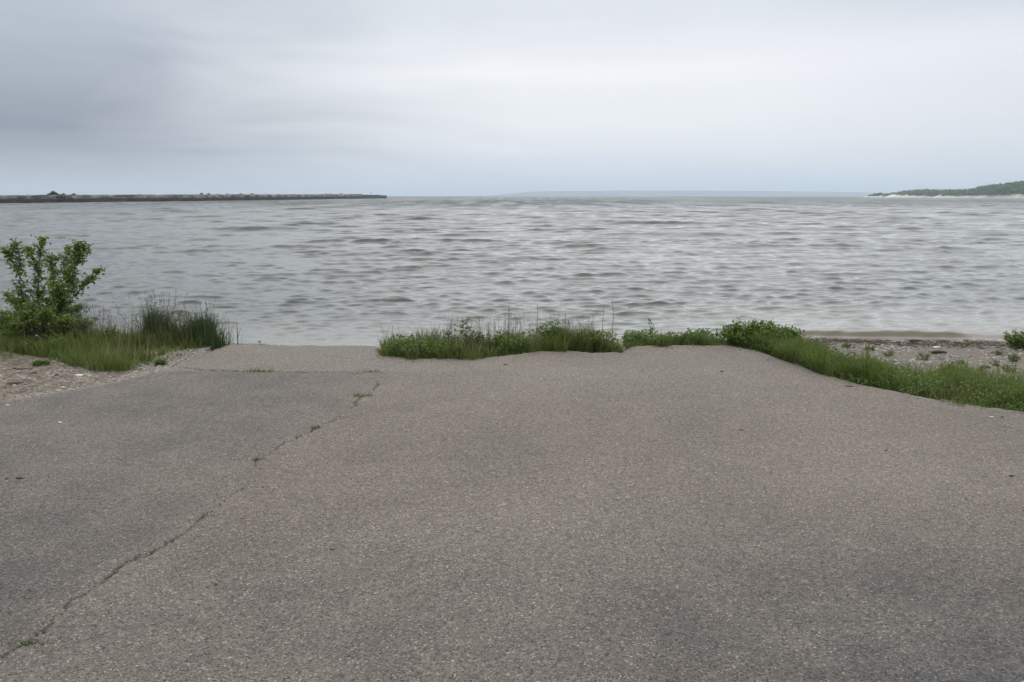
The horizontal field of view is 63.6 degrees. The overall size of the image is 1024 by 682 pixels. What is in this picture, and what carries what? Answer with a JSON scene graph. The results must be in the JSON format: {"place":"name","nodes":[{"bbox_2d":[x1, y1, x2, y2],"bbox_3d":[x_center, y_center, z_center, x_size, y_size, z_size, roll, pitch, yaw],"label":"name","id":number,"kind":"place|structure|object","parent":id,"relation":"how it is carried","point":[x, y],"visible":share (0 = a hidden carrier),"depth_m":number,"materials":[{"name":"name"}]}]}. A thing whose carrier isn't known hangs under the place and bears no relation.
{"place":"outdoors","nodes":[
{"label":"outdoors","id":0,"kind":"place"},
{"bbox_2d":[0,330,37,359],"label":"grass","id":1,"kind":"structure","parent":0,"point":[11,351],"depth_m":8.46,"materials":[{"name":"green plant"}]},
{"bbox_2d":[0,352,165,399],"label":"gravel","id":2,"kind":"structure","parent":0,"point":[42,393],"depth_m":7.40,"materials":[{"name":"grey gravel"}]},
{"bbox_2d":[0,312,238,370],"bbox_3d":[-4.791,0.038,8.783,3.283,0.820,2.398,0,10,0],"label":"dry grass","id":3,"kind":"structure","parent":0,"point":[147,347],"depth_m":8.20,"materials":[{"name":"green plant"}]},
{"bbox_2d":[0,309,244,371],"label":"grass","id":4,"kind":"structure","parent":0,"point":[67,349],"depth_m":8.38,"materials":[{"name":"green plant"}]},
{"bbox_2d":[153,346,211,373],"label":"gravel","id":5,"kind":"structure","parent":0,"point":[193,352],"depth_m":8.34,"materials":[{"name":"grey gravel"}]},
{"bbox_2d":[0,194,386,202],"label":"breakwater","id":6,"kind":"object","parent":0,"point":[97,198],"visible":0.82,"depth_m":313.19,"materials":[{"name":"stone"}]},
{"bbox_2d":[46,191,68,200],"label":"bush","id":7,"kind":"object","parent":6,"relation":"on","point":[56,193],"visible":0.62,"depth_m":258.17,"materials":[{"name":"green plant"}]},
{"bbox_2d":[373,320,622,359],"bbox_3d":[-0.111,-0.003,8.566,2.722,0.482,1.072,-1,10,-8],"label":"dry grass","id":8,"kind":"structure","parent":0,"point":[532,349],"depth_m":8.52,"materials":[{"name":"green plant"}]},
{"bbox_2d":[375,321,628,362],"bbox_3d":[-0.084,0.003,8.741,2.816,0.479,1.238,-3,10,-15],"label":"grass","id":9,"kind":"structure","parent":0,"point":[557,346],"depth_m":8.59,"materials":[{"name":"green plant"}]},
{"bbox_2d":[0,345,1023,681],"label":"pavement","id":10,"kind":"structure","parent":0,"point":[534,517],"depth_m":4.08,"materials":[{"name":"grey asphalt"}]},
{"bbox_2d":[1,636,79,647],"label":"crack weed","id":11,"kind":"object","parent":10,"relation":"on","point":[25,644],"visible":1,"depth_m":3.01,"materials":[{"name":"green plant"}]},
{"bbox_2d":[235,366,281,371],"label":"crack weed","id":12,"kind":"object","parent":10,"relation":"on","point":[251,369],"visible":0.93,"depth_m":7.60,"materials":[{"name":"green plant"}]},
{"bbox_2d":[347,392,374,396],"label":"crack weed","id":13,"kind":"object","parent":10,"relation":"on","point":[358,393],"visible":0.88,"depth_m":6.66,"materials":[{"name":"green plant"}]},
{"bbox_2d":[0,196,1023,347],"bbox_3d":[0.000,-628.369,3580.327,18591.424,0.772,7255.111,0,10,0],"label":"water","id":14,"kind":"structure","parent":0,"point":[336,272],"depth_m":27.10,"materials":[{"name":"grey liquid"}]},
{"bbox_2d":[0,338,1023,410],"bbox_3d":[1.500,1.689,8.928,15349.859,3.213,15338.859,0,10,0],"label":"ground","id":15,"kind":"structure","parent":0,"point":[950,351],"depth_m":8.42,"materials":[{"name":"beige soil"}]},
{"bbox_2d":[7,382,23,384],"bbox_3d":[-4.309,0.367,7.153,0.144,0.022,0.087,0,10,0],"label":"stone","id":16,"kind":"object","parent":15,"relation":"on","point":[11,383],"visible":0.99,"depth_m":7.14,"materials":[{"name":"grey stone"}]},
{"bbox_2d":[0,326,42,342],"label":"leafy weed","id":17,"kind":"object","parent":15,"relation":"on","point":[3,332],"visible":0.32,"depth_m":8.86,"materials":[{"name":"green plant"}]},
{"bbox_2d":[31,357,50,365],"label":"leafy weed","id":18,"kind":"object","parent":15,"relation":"on","point":[39,362],"visible":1,"depth_m":7.92,"materials":[{"name":"green plant"}]},
{"bbox_2d":[21,333,71,348],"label":"leafy weed","id":19,"kind":"object","parent":15,"relation":"on","point":[55,336],"visible":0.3,"depth_m":8.63,"materials":[{"name":"green plant"}]},
{"bbox_2d":[0,234,107,338],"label":"shrub","id":20,"kind":"object","parent":15,"relation":"on","point":[54,309],"visible":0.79,"depth_m":9.07,"materials":[{"name":"green plant"}]},
{"bbox_2d":[60,324,95,344],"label":"leafy weed","id":21,"kind":"object","parent":15,"relation":"on","point":[78,331],"visible":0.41,"depth_m":8.87,"materials":[{"name":"green plant"}]},
{"bbox_2d":[92,325,121,343],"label":"leafy weed","id":22,"kind":"object","parent":15,"relation":"on","point":[108,335],"visible":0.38,"depth_m":8.88,"materials":[{"name":"green plant"}]},
{"bbox_2d":[17,304,226,348],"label":"grass stalks","id":23,"kind":"object","parent":15,"relation":"on","point":[124,325],"depth_m":8.87,"materials":[{"name":"green plant"}]},
{"bbox_2d":[110,288,187,339],"bbox_3d":[-3.900,-0.270,9.070,0.804,0.619,0.732,0,10,0],"label":"grass tussock","id":24,"kind":"object","parent":15,"relation":"on","point":[148,318],"depth_m":9.02,"materials":[{"name":"green plant"}]},
{"bbox_2d":[153,359,167,365],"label":"leafy weed","id":25,"kind":"object","parent":15,"relation":"on","point":[160,362],"visible":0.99,"depth_m":7.92,"materials":[{"name":"green plant"}]},
{"bbox_2d":[127,343,211,365],"bbox_3d":[-3.485,0.189,8.490,0.555,0.226,1.597,2,10,9],"label":"ground cover","id":26,"kind":"object","parent":15,"relation":"on","point":[177,354],"visible":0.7,"depth_m":8.34,"materials":[{"name":"green plant"}]},
{"bbox_2d":[164,313,188,338],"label":"grass tussock","id":27,"kind":"object","parent":15,"relation":"on","point":[175,326],"depth_m":9.00,"materials":[{"name":"green plant"}]},
{"bbox_2d":[159,300,242,350],"bbox_3d":[-3.397,-0.104,8.983,0.775,0.745,0.698,-9,13,-41],"label":"grass tussock","id":28,"kind":"object","parent":15,"relation":"on","point":[205,328],"depth_m":8.91,"materials":[{"name":"green plant"}]},
{"bbox_2d":[392,332,454,352],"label":"grass stalks","id":29,"kind":"object","parent":15,"relation":"on","point":[426,335],"depth_m":8.46,"materials":[{"name":"green plant"}]},
{"bbox_2d":[443,320,455,348],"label":"leafy weed","id":30,"kind":"object","parent":15,"relation":"on","point":[448,334],"visible":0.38,"depth_m":8.52,"materials":[{"name":"green plant"}]},
{"bbox_2d":[455,317,474,349],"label":"leafy weed","id":31,"kind":"object","parent":15,"relation":"on","point":[473,331],"visible":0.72,"depth_m":8.44,"materials":[{"name":"green plant"}]},
{"bbox_2d":[470,331,490,345],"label":"leafy weed","id":32,"kind":"object","parent":15,"relation":"on","point":[478,336],"visible":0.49,"depth_m":8.52,"materials":[{"name":"green plant"}]},
{"bbox_2d":[384,327,623,359],"bbox_3d":[-0.080,0.041,8.592,2.478,0.259,0.798,-2,10,-12],"label":"ground cover","id":33,"kind":"object","parent":15,"relation":"on","point":[519,344],"visible":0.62,"depth_m":8.47,"materials":[{"name":"green plant"}]},
{"bbox_2d":[443,309,594,352],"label":"grass stalks","id":34,"kind":"object","parent":15,"relation":"on","point":[505,318],"depth_m":8.66,"materials":[{"name":"green plant"}]},
{"bbox_2d":[537,319,557,343],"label":"leafy weed","id":35,"kind":"object","parent":15,"relation":"on","point":[552,329],"visible":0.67,"depth_m":8.79,"materials":[{"name":"green plant"}]},
{"bbox_2d":[553,319,562,342],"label":"leafy weed","id":36,"kind":"object","parent":15,"relation":"on","point":[558,328],"visible":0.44,"depth_m":8.80,"materials":[{"name":"green plant"}]},
{"bbox_2d":[592,332,609,352],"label":"leafy weed","id":37,"kind":"object","parent":15,"relation":"on","point":[598,341],"visible":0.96,"depth_m":8.68,"materials":[{"name":"green plant"}]},
{"bbox_2d":[625,330,640,344],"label":"leafy weed","id":38,"kind":"object","parent":15,"relation":"on","point":[635,338],"visible":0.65,"depth_m":9.05,"materials":[{"name":"green plant"}]},
{"bbox_2d":[648,318,657,341],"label":"leafy weed","id":39,"kind":"object","parent":15,"relation":"on","point":[652,327],"visible":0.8,"depth_m":9.16,"materials":[{"name":"green plant"}]},
{"bbox_2d":[621,327,810,367],"bbox_3d":[2.012,0.076,8.542,1.615,0.205,1.822,0,10,0],"label":"ground cover","id":40,"kind":"object","parent":15,"relation":"on","point":[628,336],"visible":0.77,"depth_m":9.03,"materials":[{"name":"green plant"}]},
{"bbox_2d":[718,317,792,346],"bbox_3d":[2.651,-0.087,9.037,0.799,0.333,0.520,0,10,0],"label":"weed clump","id":41,"kind":"object","parent":15,"relation":"on","point":[732,336],"visible":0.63,"depth_m":8.97,"materials":[{"name":"green plant"}]},
{"bbox_2d":[755,324,809,343],"bbox_3d":[2.882,-0.036,8.805,0.593,0.320,0.420,0,10,0],"label":"weed clump","id":42,"kind":"object","parent":15,"relation":"on","point":[782,329],"visible":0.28,"depth_m":8.74,"materials":[{"name":"green plant"}]},
{"bbox_2d":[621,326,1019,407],"bbox_3d":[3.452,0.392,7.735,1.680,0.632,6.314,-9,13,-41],"label":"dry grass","id":43,"kind":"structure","parent":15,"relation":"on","point":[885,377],"depth_m":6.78,"materials":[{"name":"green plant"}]},
{"bbox_2d":[627,318,1023,410],"bbox_3d":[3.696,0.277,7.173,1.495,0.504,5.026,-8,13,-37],"label":"grass","id":44,"kind":"structure","parent":15,"relation":"on","point":[863,370],"depth_m":7.17,"materials":[{"name":"green plant"}]},
{"bbox_2d":[841,343,854,347],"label":"leafy weed","id":45,"kind":"object","parent":15,"relation":"on","point":[846,345],"visible":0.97,"depth_m":11.50,"materials":[{"name":"green plant"}]},
{"bbox_2d":[863,345,876,350],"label":"leafy weed","id":46,"kind":"object","parent":15,"relation":"on","point":[871,347],"visible":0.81,"depth_m":11.09,"materials":[{"name":"green plant"}]},
{"bbox_2d":[882,348,894,355],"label":"leafy weed","id":47,"kind":"object","parent":15,"relation":"on","point":[890,352],"visible":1,"depth_m":10.44,"materials":[{"name":"green plant"}]},
{"bbox_2d":[917,351,931,359],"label":"leafy weed","id":48,"kind":"object","parent":15,"relation":"on","point":[925,356],"visible":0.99,"depth_m":10.31,"materials":[{"name":"green plant"}]},
{"bbox_2d":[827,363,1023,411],"bbox_3d":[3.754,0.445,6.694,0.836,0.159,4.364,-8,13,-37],"label":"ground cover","id":49,"kind":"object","parent":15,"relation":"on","point":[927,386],"visible":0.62,"depth_m":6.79,"materials":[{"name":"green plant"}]},
{"bbox_2d":[875,360,988,376],"bbox_3d":[3.917,0.496,9.150,2.353,1.013,6.046,0,10,0],"label":"ground cover","id":50,"kind":"object","parent":15,"relation":"on","point":[917,368],"visible":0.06,"depth_m":9.23,"materials":[{"name":"green plant"}]},
{"bbox_2d":[930,350,946,353],"bbox_3d":[5.716,0.152,11.051,0.224,0.056,0.069,0,10,0],"label":"driftwood","id":51,"kind":"object","parent":15,"relation":"on","point":[937,352],"visible":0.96,"depth_m":11.03,"materials":[{"name":"wood"}]},
{"bbox_2d":[957,341,979,346],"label":"leafy weed","id":52,"kind":"object","parent":15,"relation":"on","point":[966,344],"visible":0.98,"depth_m":11.97,"materials":[{"name":"green plant"}]},
{"bbox_2d":[990,360,1000,365],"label":"leafy weed","id":53,"kind":"object","parent":15,"relation":"on","point":[995,363],"visible":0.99,"depth_m":9.88,"materials":[{"name":"green plant"}]},
{"bbox_2d":[990,350,1004,354],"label":"leafy weed","id":54,"kind":"object","parent":15,"relation":"on","point":[998,352],"visible":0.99,"depth_m":10.89,"materials":[{"name":"green plant"}]},
{"bbox_2d":[997,373,1013,385],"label":"leafy weed","id":55,"kind":"object","parent":15,"relation":"on","point":[1004,378],"visible":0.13,"depth_m":7.73,"materials":[{"name":"green plant"}]},
{"bbox_2d":[1002,362,1020,371],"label":"leafy weed","id":56,"kind":"object","parent":15,"relation":"on","point":[1007,370],"visible":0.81,"depth_m":9.46,"materials":[{"name":"green plant"}]},
{"bbox_2d":[1001,329,1023,349],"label":"weed bush","id":57,"kind":"object","parent":15,"relation":"on","point":[1013,340],"visible":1,"depth_m":11.64,"materials":[{"name":"green plant"}]},
{"bbox_2d":[1006,352,1021,361],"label":"leafy weed","id":58,"kind":"object","parent":15,"relation":"on","point":[1011,358],"visible":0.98,"depth_m":10.25,"materials":[{"name":"green plant"}]},
{"bbox_2d":[0,0,1023,195],"label":"sky","id":59,"kind":"structure","parent":0,"point":[98,97],"materials":[{"name":"grey"}]},
{"bbox_2d":[488,190,884,195],"bbox_3d":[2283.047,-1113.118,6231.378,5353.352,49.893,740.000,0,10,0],"label":"hills","id":60,"kind":"structure","parent":0,"point":[672,193],"depth_m":6004.93,"materials":[{"name":"grey"}]},
{"bbox_2d":[622,326,856,376],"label":"grass","id":61,"kind":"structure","parent":0,"point":[819,367],"depth_m":8.31,"materials":[{"name":"green plant"}]},
{"bbox_2d":[768,343,1023,410],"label":"gravel","id":62,"kind":"structure","parent":0,"point":[954,356],"depth_m":10.72,"materials":[{"name":"grey gravel"}]},
{"bbox_2d":[806,337,1016,349],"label":"drift litter","id":63,"kind":"object","parent":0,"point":[874,342],"visible":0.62,"depth_m":12.26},
{"bbox_2d":[864,193,1023,197],"bbox_3d":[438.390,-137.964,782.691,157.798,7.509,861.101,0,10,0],"label":"beach","id":64,"kind":"structure","parent":0,"point":[1015,195],"depth_m":861.52,"materials":[{"name":"beige sand"}]},
{"bbox_3d":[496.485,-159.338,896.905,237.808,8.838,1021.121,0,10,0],"label":"hills","id":65,"kind":"structure","parent":0,"visible":0},
{"bbox_2d":[868,181,1023,196],"bbox_3d":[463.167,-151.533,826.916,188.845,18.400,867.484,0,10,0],"label":"woods","id":66,"kind":"object","parent":65,"relation":"on","point":[1004,189],"visible":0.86,"depth_m":854.17,"materials":[{"name":"green plant"}]}
]}

